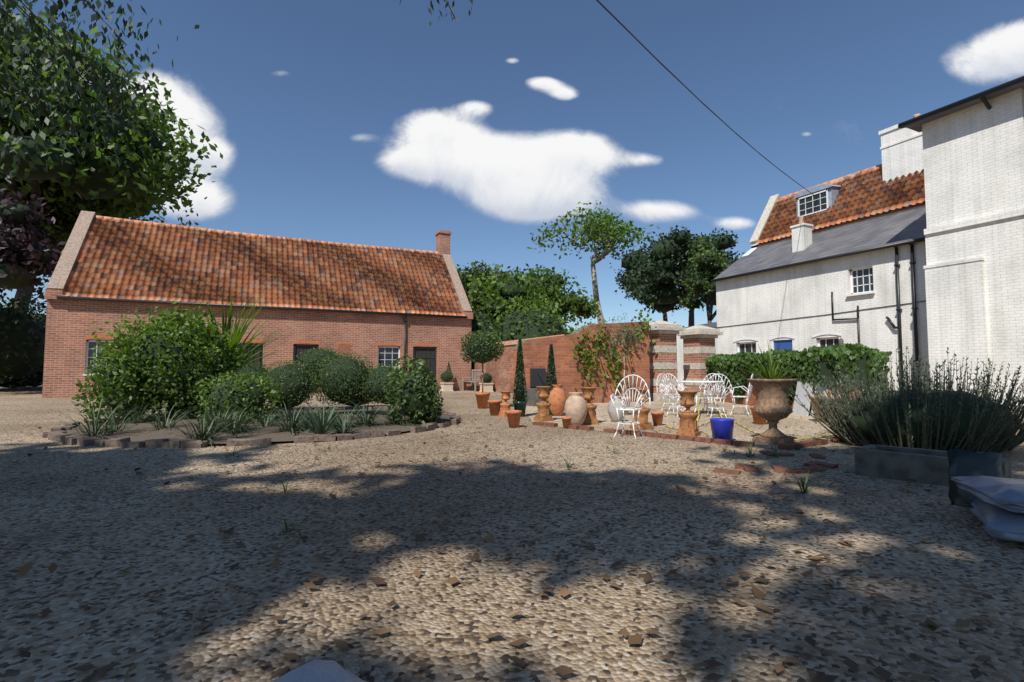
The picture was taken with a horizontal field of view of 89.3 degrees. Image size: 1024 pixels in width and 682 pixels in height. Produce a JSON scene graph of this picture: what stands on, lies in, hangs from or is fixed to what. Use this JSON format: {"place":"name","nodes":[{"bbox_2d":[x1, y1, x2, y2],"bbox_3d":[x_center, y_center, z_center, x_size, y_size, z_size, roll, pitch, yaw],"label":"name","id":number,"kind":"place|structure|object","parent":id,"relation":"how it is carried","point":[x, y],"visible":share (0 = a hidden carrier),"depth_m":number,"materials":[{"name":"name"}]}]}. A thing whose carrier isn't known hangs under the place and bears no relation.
{"place":"outdoors","nodes":[
{"label":"outdoors","id":0,"kind":"place"},
{"bbox_2d":[108,316,168,363],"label":"shrub","id":1,"kind":"object","parent":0,"point":[135,343],"depth_m":9.07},
{"bbox_2d":[134,308,222,362],"bbox_3d":[-6.051,0.093,9.350,1.483,1.394,1.204,2,-4,-26],"label":"shrub","id":2,"kind":"object","parent":1,"relation":"attached to","point":[188,322],"depth_m":9.25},
{"bbox_2d":[0,0,472,198],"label":"overhang","id":3,"kind":"object","parent":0,"point":[18,31],"depth_m":8.36,"materials":[{"name":"plant"}]},
{"bbox_2d":[230,362,271,386],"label":"bush","id":4,"kind":"object","parent":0,"point":[251,370],"depth_m":9.42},
{"bbox_2d":[94,215,437,253],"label":"roof ridge","id":5,"kind":"structure","parent":0,"point":[213,230],"depth_m":23.12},
{"bbox_2d":[259,359,318,408],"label":"shrub","id":6,"kind":"object","parent":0,"point":[298,388],"depth_m":8.97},
{"bbox_2d":[293,346,340,386],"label":"bush","id":7,"kind":"object","parent":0,"point":[320,357],"depth_m":10.88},
{"bbox_2d":[311,351,375,405],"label":"bush","id":8,"kind":"object","parent":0,"point":[342,371],"depth_m":9.66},
{"bbox_2d":[361,362,405,404],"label":"bush","id":9,"kind":"object","parent":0,"point":[377,389],"depth_m":9.59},
{"bbox_2d":[0,380,1023,681],"bbox_3d":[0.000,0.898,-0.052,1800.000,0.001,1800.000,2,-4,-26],"label":"ground","id":10,"kind":"structure","parent":0,"point":[438,622],"depth_m":2.45,"materials":[{"name":"gravel"}]},
{"bbox_2d":[0,177,40,386],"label":"tree","id":11,"kind":"object","parent":10,"relation":"on","point":[34,185],"visible":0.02,"depth_m":29.18,"materials":[{"name":"green plant"}]},
{"bbox_2d":[0,24,163,219],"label":"tree","id":12,"kind":"object","parent":11,"relation":"on","point":[88,186],"visible":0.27,"depth_m":26.68,"materials":[{"name":"green plant"}]},
{"bbox_2d":[0,0,222,225],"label":"tree leaves","id":13,"kind":"object","parent":12,"relation":"on","point":[166,170],"visible":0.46,"depth_m":27.31,"materials":[{"name":"plant"}]},
{"bbox_2d":[0,294,45,390],"bbox_3d":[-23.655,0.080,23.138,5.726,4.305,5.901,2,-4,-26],"label":"hedge","id":14,"kind":"object","parent":10,"relation":"on","point":[23,334],"depth_m":22.78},
{"bbox_2d":[4,294,46,386],"bbox_3d":[-25.744,-0.017,28.148,6.260,5.065,5.635,2,-4,-26],"label":"tree","id":15,"kind":"object","parent":10,"relation":"on","point":[38,304],"depth_m":27.60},
{"bbox_2d":[0,188,66,304],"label":"copper tree","id":16,"kind":"object","parent":10,"relation":"on","point":[19,236],"depth_m":20.47,"materials":[{"name":"plant"}]},
{"bbox_2d":[0,174,150,271],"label":"tree leaves","id":17,"kind":"object","parent":10,"relation":"on","point":[62,221],"depth_m":32.32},
{"bbox_2d":[42,406,460,447],"bbox_3d":[-3.978,1.390,9.026,6.142,0.148,5.911,2,-4,-26],"label":"island edge","id":18,"kind":"object","parent":10,"relation":"on","point":[126,442],"visible":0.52,"depth_m":6.51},
{"bbox_2d":[63,409,449,443],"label":"island soil","id":19,"kind":"structure","parent":10,"relation":"on","point":[275,434],"depth_m":7.41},
{"bbox_2d":[45,398,145,441],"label":"spiky plant","id":20,"kind":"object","parent":19,"relation":"on","point":[98,431],"depth_m":6.76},
{"bbox_2d":[79,405,151,436],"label":"spiky plant","id":21,"kind":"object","parent":19,"relation":"on","point":[113,428],"depth_m":7.20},
{"bbox_2d":[72,337,162,424],"bbox_3d":[-6.526,0.677,8.770,1.357,1.469,1.205,2,-4,-26],"label":"shrub","id":22,"kind":"object","parent":19,"relation":"on","point":[95,390],"depth_m":8.47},
{"bbox_2d":[119,398,162,423],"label":"spiky plant","id":23,"kind":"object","parent":19,"relation":"on","point":[139,415],"depth_m":8.37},
{"bbox_2d":[87,304,228,421],"bbox_3d":[-6.056,0.382,9.050,2.185,2.084,1.540,0,-3,-5],"label":"shrub","id":24,"kind":"object","parent":19,"relation":"on","point":[158,330],"depth_m":8.73,"materials":[{"name":"plant"}]},
{"bbox_2d":[92,300,227,360],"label":"shrub sprays","id":25,"kind":"object","parent":24,"relation":"on","point":[131,351],"visible":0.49,"depth_m":8.83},
{"bbox_2d":[126,403,200,432],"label":"spiky plant","id":26,"kind":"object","parent":19,"relation":"on","point":[165,425],"depth_m":7.56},
{"bbox_2d":[153,411,236,447],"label":"spiky plant","id":27,"kind":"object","parent":19,"relation":"on","point":[201,434],"depth_m":6.33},
{"bbox_2d":[166,325,250,417],"bbox_3d":[-5.689,0.572,9.560,1.618,1.749,1.262,2,-4,-26],"label":"shrub","id":28,"kind":"object","parent":19,"relation":"on","point":[238,361],"depth_m":9.31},
{"bbox_2d":[185,406,247,432],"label":"spiky plant","id":29,"kind":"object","parent":19,"relation":"on","point":[216,421],"depth_m":7.05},
{"bbox_2d":[200,407,262,435],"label":"spiky plant","id":30,"kind":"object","parent":19,"relation":"on","point":[229,427],"depth_m":7.04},
{"bbox_2d":[191,371,283,423],"bbox_3d":[-4.358,0.925,8.289,1.314,0.910,1.097,2,-4,-26],"label":"shrub","id":31,"kind":"object","parent":19,"relation":"on","point":[262,382],"visible":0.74,"depth_m":8.05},
{"bbox_2d":[209,379,265,422],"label":"low shrub","id":32,"kind":"object","parent":19,"relation":"on","point":[242,402],"visible":0.47,"depth_m":8.05,"materials":[{"name":"green plant"}]},
{"bbox_2d":[251,398,324,435],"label":"spiky plant","id":33,"kind":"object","parent":19,"relation":"on","point":[292,425],"depth_m":7.18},
{"bbox_2d":[291,398,347,433],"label":"spiky plant","id":34,"kind":"object","parent":19,"relation":"on","point":[320,425],"visible":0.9,"depth_m":6.83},
{"bbox_2d":[325,413,367,433],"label":"spiky plant","id":35,"kind":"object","parent":19,"relation":"on","point":[345,427],"depth_m":7.20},
{"bbox_2d":[329,405,372,428],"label":"spiky plant","id":36,"kind":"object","parent":19,"relation":"on","point":[351,419],"depth_m":7.86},
{"bbox_2d":[341,398,395,427],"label":"spiky plant","id":37,"kind":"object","parent":19,"relation":"on","point":[371,418],"depth_m":7.99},
{"bbox_2d":[383,353,443,425],"bbox_3d":[-1.619,0.802,8.520,1.039,1.193,1.043,2,-4,-26],"label":"laurel shrub","id":38,"kind":"object","parent":19,"relation":"on","point":[429,378],"depth_m":8.25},
{"bbox_2d":[42,230,472,397],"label":"quoins","id":39,"kind":"object","parent":10,"relation":"on","point":[52,347],"visible":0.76,"depth_m":17.50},
{"bbox_2d":[46,211,471,311],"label":"gable parapet","id":40,"kind":"structure","parent":39,"relation":"on","point":[65,264],"depth_m":19.56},
{"bbox_2d":[57,299,462,397],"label":"brick wall","id":41,"kind":"structure","parent":10,"relation":"on","point":[364,333],"depth_m":20.76,"materials":[{"name":"brick"}]},
{"bbox_2d":[83,340,399,375],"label":"window panes","id":42,"kind":"structure","parent":41,"relation":"on","point":[87,348],"depth_m":18.11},
{"bbox_2d":[87,342,398,372],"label":"window frames","id":43,"kind":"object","parent":42,"relation":"in","point":[385,353],"visible":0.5,"depth_m":22.44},
{"bbox_2d":[84,335,437,346],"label":"window lintels","id":44,"kind":"structure","parent":41,"relation":"attached to","point":[301,341],"depth_m":21.14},
{"bbox_2d":[56,296,466,376],"bbox_3d":[-8.727,0.372,20.661,14.750,3.435,0.205,2,-4,-26],"label":"gutter","id":45,"kind":"object","parent":41,"relation":"attached to","point":[228,305],"visible":0.9,"depth_m":20.34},
{"bbox_2d":[61,217,464,315],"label":"barn roof","id":46,"kind":"structure","parent":41,"relation":"on","point":[120,259],"depth_m":21.59,"materials":[{"name":"tile"}]},
{"bbox_2d":[237,343,436,389],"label":"barn doors","id":47,"kind":"structure","parent":41,"relation":"on","point":[428,355],"depth_m":21.25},
{"bbox_2d":[272,658,366,681],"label":"sack","id":48,"kind":"object","parent":10,"relation":"on","point":[315,670],"visible":1,"depth_m":1.44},
{"bbox_2d":[462,369,485,391],"bbox_3d":[-1.710,1.757,23.225,0.530,0.965,1.560,2,-4,-26],"label":"garden chair","id":49,"kind":"object","parent":10,"relation":"on","point":[473,377],"visible":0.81,"depth_m":23.47,"materials":[{"name":"grey wood"}]},
{"bbox_2d":[475,364,489,408],"bbox_3d":[-0.707,1.043,12.481,0.372,1.145,0.372,2,-4,-26],"label":"potted tree pot","id":50,"kind":"object","parent":10,"relation":"on","point":[482,398],"visible":0.95,"depth_m":12.34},
{"bbox_2d":[460,330,505,363],"bbox_3d":[-0.718,0.126,12.572,1.142,0.857,1.062,2,-4,-26],"label":"bay head","id":51,"kind":"object","parent":10,"relation":"on","point":[492,337],"depth_m":12.29},
{"bbox_2d":[470,295,505,379],"bbox_3d":[-2.025,-0.083,28.274,4.287,5.251,4.515,2,-4,-26],"label":"tree","id":52,"kind":"object","parent":10,"relation":"on","point":[480,320],"depth_m":27.33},
{"bbox_2d":[456,260,530,298],"bbox_3d":[-1.882,-1.348,33.228,6.593,8.352,7.130,2,-4,-26],"label":"tree","id":53,"kind":"object","parent":10,"relation":"on","point":[489,270],"depth_m":32.45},
{"bbox_2d":[466,278,550,317],"bbox_3d":[-0.771,-2.125,30.661,5.599,2.780,5.168,2,-4,-26],"label":"tree","id":54,"kind":"object","parent":53,"relation":"attached to","point":[508,286],"visible":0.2,"depth_m":28.76,"materials":[{"name":"green plant"}]},
{"bbox_2d":[461,264,567,323],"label":"tree leaves","id":55,"kind":"object","parent":54,"relation":"on","point":[495,293],"visible":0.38,"depth_m":28.85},
{"bbox_2d":[488,400,501,414],"bbox_3d":[-0.349,1.353,10.531,0.294,0.300,0.290,2,-4,-26],"label":"pot","id":56,"kind":"object","parent":10,"relation":"on","point":[494,407],"visible":0.97,"depth_m":10.43,"materials":[{"name":"ceramic"}]},
{"bbox_2d":[499,391,510,416],"bbox_3d":[-0.124,1.241,10.226,0.240,0.500,0.237,2,-4,-26],"label":"urn on pedestal","id":57,"kind":"object","parent":10,"relation":"on","point":[505,397],"visible":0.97,"depth_m":10.16,"materials":[{"name":"ceramic"}]},
{"bbox_2d":[506,410,521,427],"bbox_3d":[0.031,1.244,8.278,0.255,0.260,0.251,2,-4,-26],"label":"pot","id":58,"kind":"object","parent":10,"relation":"on","point":[513,416],"visible":1,"depth_m":8.19,"materials":[{"name":"ceramic"}]},
{"bbox_2d":[512,339,527,402],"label":"cone leaves","id":59,"kind":"object","parent":10,"relation":"on","point":[520,351],"depth_m":10.22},
{"bbox_2d":[513,321,649,402],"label":"wall","id":60,"kind":"structure","parent":10,"relation":"on","point":[570,377],"depth_m":14.52,"materials":[{"name":"brick"}]},
{"bbox_2d":[530,368,545,386],"bbox_3d":[0.721,0.975,13.784,0.420,0.500,0.242,1,-4,-20],"label":"wall panel","id":61,"kind":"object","parent":60,"relation":"attached to","point":[537,376],"depth_m":13.81,"materials":[{"name":"grey"}]},
{"bbox_2d":[527,200,659,323],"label":"pale tree","id":62,"kind":"object","parent":10,"relation":"on","point":[607,227],"depth_m":40.65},
{"bbox_2d":[610,233,702,321],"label":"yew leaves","id":63,"kind":"object","parent":10,"relation":"on","point":[626,274],"depth_m":39.43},
{"bbox_2d":[649,321,684,400],"bbox_3d":[4.537,0.596,15.843,1.020,2.433,1.020,2,-4,-26],"label":"pier cap","id":64,"kind":"object","parent":10,"relation":"on","point":[662,327],"visible":0.7,"depth_m":15.51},
{"bbox_2d":[630,225,744,326],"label":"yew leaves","id":65,"kind":"object","parent":10,"relation":"on","point":[680,272],"depth_m":33.92,"materials":[{"name":"plant"}]},
{"bbox_2d":[533,421,857,474],"bbox_3d":[1.921,1.241,6.298,4.672,0.072,3.316,-1,-4,22],"label":"patio edging","id":66,"kind":"object","parent":10,"relation":"on","point":[815,466],"visible":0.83,"depth_m":6.16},
{"bbox_2d":[677,328,717,389],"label":"low house","id":67,"kind":"structure","parent":10,"relation":"on","point":[680,371],"depth_m":24.50,"materials":[{"name":"paint"}]},
{"bbox_2d":[676,325,722,399],"bbox_3d":[5.983,0.676,16.553,1.020,2.355,1.020,2,-4,-26],"label":"pier cap","id":68,"kind":"object","parent":10,"relation":"on","point":[699,331],"visible":0.66,"depth_m":16.27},
{"bbox_2d":[677,236,732,322],"bbox_3d":[10.806,-1.637,28.189,4.153,8.349,4.113,2,-4,-26],"label":"tree","id":69,"kind":"object","parent":10,"relation":"on","point":[706,251],"depth_m":27.84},
{"bbox_2d":[712,383,862,414],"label":"long ivy wall","id":70,"kind":"structure","parent":10,"relation":"on","point":[752,399],"depth_m":13.54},
{"bbox_2d":[716,196,925,354],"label":"trim","id":71,"kind":"structure","parent":10,"relation":"on","point":[719,306],"depth_m":22.44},
{"bbox_2d":[749,194,778,242],"bbox_3d":[11.725,-5.702,24.087,1.613,2.422,0.420,2,-4,-26],"label":"gable coping","id":72,"kind":"object","parent":71,"relation":"on","point":[760,226],"visible":1,"depth_m":24.02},
{"bbox_2d":[714,206,926,281],"bbox_3d":[11.803,-3.646,19.356,2.500,1.690,8.675,2,-4,-26],"label":"lower roof","id":73,"kind":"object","parent":71,"relation":"on","point":[896,227],"visible":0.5,"depth_m":18.86,"materials":[{"name":"stone"}]},
{"bbox_2d":[722,241,929,390],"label":"house front","id":74,"kind":"structure","parent":71,"relation":"attached to","point":[798,292],"depth_m":18.10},
{"bbox_2d":[774,339,792,349],"bbox_3d":[10.398,0.974,19.766,0.050,2.030,0.814,2,-4,-26],"label":"house door","id":75,"kind":"structure","parent":74,"relation":"attached to","point":[784,344],"depth_m":19.81,"materials":[{"name":"blue"}]},
{"bbox_2d":[733,266,874,351],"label":"window frames","id":76,"kind":"structure","parent":74,"relation":"on","point":[832,333],"depth_m":17.95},
{"bbox_2d":[740,268,873,352],"bbox_3d":[10.728,-0.727,19.372,0.001,3.222,5.458,2,-4,-26],"label":"house glass","id":77,"kind":"object","parent":76,"relation":"in","point":[823,341],"visible":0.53,"depth_m":17.55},
{"bbox_2d":[711,76,1023,386],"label":"gutters and drainpipes","id":78,"kind":"object","parent":74,"relation":"attached to","point":[981,95],"visible":0.73,"depth_m":15.99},
{"bbox_2d":[756,165,924,243],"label":"house roof","id":79,"kind":"structure","parent":71,"relation":"attached to","point":[868,192],"depth_m":20.31,"materials":[{"name":"tile"}]},
{"bbox_2d":[596,0,816,196],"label":"cable","id":80,"kind":"object","parent":79,"relation":"attached to","point":[606,9],"visible":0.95,"depth_m":10.54,"materials":[{"name":"black plastic"}]},
{"bbox_2d":[793,184,840,217],"bbox_3d":[13.091,-5.823,21.956,1.200,1.470,1.651,2,-4,-26],"label":"dormer","id":81,"kind":"object","parent":79,"relation":"attached to","point":[833,190],"depth_m":21.57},
{"bbox_2d":[798,189,828,216],"bbox_3d":[12.594,-5.737,21.705,0.050,0.830,1.291,2,-4,-26],"label":"window frame","id":82,"kind":"object","parent":81,"relation":"attached to","point":[827,203],"visible":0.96,"depth_m":21.66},
{"bbox_2d":[790,124,923,252],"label":"house chimneys","id":83,"kind":"object","parent":79,"relation":"on","point":[901,149],"visible":0.69,"depth_m":19.25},
{"bbox_2d":[757,201,925,245],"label":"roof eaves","id":84,"kind":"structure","parent":71,"relation":"on","point":[860,219],"depth_m":19.66,"materials":[{"name":"brown"}]},
{"bbox_2d":[854,444,1011,486],"bbox_3d":[3.475,1.040,4.316,0.470,0.220,0.952,3,-4,-42],"label":"trough","id":85,"kind":"object","parent":10,"relation":"on","point":[925,466],"visible":0.73,"depth_m":4.29,"materials":[{"name":"stone"}]},
{"bbox_2d":[791,346,1023,452],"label":"rosemary","id":86,"kind":"object","parent":85,"relation":"in","point":[1011,437],"depth_m":5.74,"materials":[{"name":"plant"}]},
{"bbox_2d":[922,88,1023,404],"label":"tall block","id":87,"kind":"structure","parent":10,"relation":"on","point":[973,157],"depth_m":13.21,"materials":[{"name":"paint"}]},
{"bbox_2d":[904,82,1023,131],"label":"roof edge","id":88,"kind":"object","parent":87,"relation":"on","point":[916,126],"depth_m":13.54,"materials":[{"name":"stone"}]},
{"bbox_2d":[947,448,1005,506],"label":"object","id":89,"kind":"object","parent":10,"relation":"on","point":[965,463],"visible":0.65,"depth_m":3.47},
{"bbox_2d":[969,499,1023,541],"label":"flat bag","id":90,"kind":"object","parent":10,"relation":"on","point":[1001,523],"visible":0.81,"depth_m":2.73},
{"bbox_2d":[950,476,1023,513],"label":"flat bag","id":91,"kind":"object","parent":90,"relation":"on","point":[1005,493],"visible":1,"depth_m":2.90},
{"bbox_3d":[1.723,-0.474,33.889,3.197,6.656,4.289,2,-4,-26],"label":"tree wood","id":92,"kind":"object","parent":10,"relation":"on","visible":0},
{"bbox_2d":[530,275,590,316],"bbox_3d":[2.551,-2.732,33.590,5.366,3.349,4.904,-1,-3,13],"label":"tree","id":93,"kind":"object","parent":92,"relation":"on","point":[566,309],"visible":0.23,"depth_m":32.46,"materials":[{"name":"green plant"}]},
{"bbox_2d":[518,263,601,325],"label":"tree leaves","id":94,"kind":"object","parent":93,"relation":"on","point":[594,306],"visible":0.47,"depth_m":32.22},
{"bbox_2d":[0,0,1023,330],"label":"sky","id":95,"kind":"structure","parent":0,"point":[360,122],"materials":[{"name":"blue"}]},
{"bbox_2d":[474,334,564,392],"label":"wall","id":96,"kind":"structure","parent":0,"point":[500,370],"depth_m":21.61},
{"bbox_2d":[490,290,570,341],"bbox_3d":[0.981,-0.093,26.923,4.943,5.147,4.670,2,-4,-26],"label":"tree","id":97,"kind":"object","parent":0,"point":[533,328],"depth_m":25.83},
{"bbox_2d":[524,388,565,405],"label":"trough wall","id":98,"kind":"structure","parent":0,"point":[533,398],"depth_m":13.15,"materials":[{"name":"stone"}]},
{"bbox_2d":[545,344,557,400],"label":"cone leaves","id":99,"kind":"object","parent":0,"point":[550,357],"depth_m":10.38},
{"bbox_2d":[649,333,677,392],"bbox_3d":[4.537,0.806,15.831,0.680,2.013,0.680,2,-4,-26],"label":"brick band","id":100,"kind":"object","parent":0,"point":[665,340],"depth_m":15.55,"materials":[{"name":"brick"}]},
{"bbox_2d":[525,400,837,448],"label":"patio","id":101,"kind":"structure","parent":0,"point":[799,426],"depth_m":9.01,"materials":[{"name":"stone"}]},
{"bbox_2d":[534,386,553,421],"bbox_3d":[0.569,1.129,9.338,0.294,0.620,0.286,2,-4,-26],"label":"urn on pedestal","id":102,"kind":"object","parent":101,"relation":"on","point":[543,411],"visible":1,"depth_m":9.25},
{"bbox_2d":[546,384,566,415],"bbox_3d":[0.890,1.185,10.387,0.434,0.620,0.427,2,-4,-26],"label":"terracotta jar","id":103,"kind":"object","parent":101,"relation":"on","point":[557,399],"visible":0.84,"depth_m":10.23,"materials":[{"name":"ceramic"}]},
{"bbox_2d":[564,392,586,424],"bbox_3d":[1.049,1.117,8.515,0.378,0.540,0.372,2,-4,-26],"label":"urn","id":104,"kind":"object","parent":101,"relation":"on","point":[575,407],"visible":0.81,"depth_m":8.38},
{"bbox_2d":[581,387,597,424],"bbox_3d":[1.305,1.098,8.792,0.277,0.620,0.295,1,-3,-12],"label":"urn on pedestal","id":105,"kind":"object","parent":101,"relation":"on","point":[590,418],"visible":0.88,"depth_m":8.69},
{"bbox_2d":[572,303,655,401],"bbox_3d":[3.022,0.301,14.736,2.914,2.900,0.253,1,-4,-21],"label":"vine","id":106,"kind":"object","parent":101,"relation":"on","point":[588,355],"depth_m":14.58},
{"bbox_2d":[608,396,625,421],"bbox_3d":[1.839,1.196,9.110,0.315,0.450,0.310,2,-4,-26],"label":"urn","id":107,"kind":"object","parent":101,"relation":"on","point":[612,412],"visible":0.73,"depth_m":9.01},
{"bbox_2d":[621,356,630,414],"bbox_3d":[2.262,0.910,10.627,0.353,1.196,0.353,2,-4,-26],"label":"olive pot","id":108,"kind":"object","parent":101,"relation":"on","point":[627,401],"visible":0.44,"depth_m":10.52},
{"bbox_2d":[603,310,643,363],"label":"climbing plant","id":109,"kind":"object","parent":108,"relation":"on","point":[626,334],"visible":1,"depth_m":10.70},
{"bbox_2d":[630,389,652,429],"bbox_3d":[2.003,1.055,8.041,0.296,0.620,0.280,2,-4,-26],"label":"urn on pedestal","id":110,"kind":"object","parent":101,"relation":"on","point":[644,424],"visible":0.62,"depth_m":7.95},
{"bbox_2d":[610,373,753,438],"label":"garden chairs","id":111,"kind":"object","parent":101,"relation":"on","point":[678,397],"visible":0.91,"depth_m":10.16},
{"bbox_2d":[676,391,699,436],"bbox_3d":[2.444,1.006,7.199,0.274,0.620,0.296,-2,-4,30],"label":"urn on pedestal","id":112,"kind":"object","parent":101,"relation":"on","point":[688,422],"visible":1,"depth_m":7.11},
{"bbox_2d":[710,418,734,439],"bbox_3d":[2.684,1.137,6.618,0.300,0.280,0.296,2,-4,-26],"label":"bucket","id":113,"kind":"object","parent":101,"relation":"on","point":[721,428],"visible":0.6,"depth_m":6.51,"materials":[{"name":"blue"}]},
{"bbox_2d":[747,379,796,444],"bbox_3d":[3.260,0.875,6.486,0.576,0.800,0.576,2,-4,-26],"label":"urn","id":114,"kind":"object","parent":101,"relation":"on","point":[772,407],"visible":1,"depth_m":6.34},
{"bbox_2d":[725,340,811,378],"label":"urn plant","id":115,"kind":"object","parent":114,"relation":"in","point":[773,372],"visible":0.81,"depth_m":6.49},
{"bbox_2d":[704,345,868,405],"bbox_3d":[6.233,0.892,12.719,0.774,1.390,6.662,0,-3,1],"label":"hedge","id":116,"kind":"object","parent":101,"relation":"on","point":[730,369],"depth_m":11.62,"materials":[{"name":"plant"}]},
{"bbox_2d":[815,343,891,397],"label":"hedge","id":117,"kind":"object","parent":116,"relation":"attached to","point":[852,358],"depth_m":9.67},
{"bbox_2d":[792,377,827,416],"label":"slabs","id":118,"kind":"object","parent":101,"relation":"on","point":[798,408],"depth_m":10.49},
{"bbox_2d":[683,338,714,391],"bbox_3d":[5.983,0.886,16.541,0.680,1.935,0.680,2,-4,-26],"label":"brick band","id":119,"kind":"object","parent":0,"point":[696,358],"depth_m":16.29,"materials":[{"name":"brick"}]},
{"bbox_3d":[-5.722,1.093,10.268,0.140,0.800,0.140,2,-4,-26],"label":"cordyline trunk","id":120,"kind":"object","parent":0,"visible":0},
{"bbox_2d":[144,291,293,373],"bbox_3d":[-5.783,-0.211,10.317,3.585,1.808,3.397,2,-4,-26],"label":"cordyline","id":121,"kind":"object","parent":120,"relation":"on","point":[237,335],"visible":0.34,"depth_m":10.06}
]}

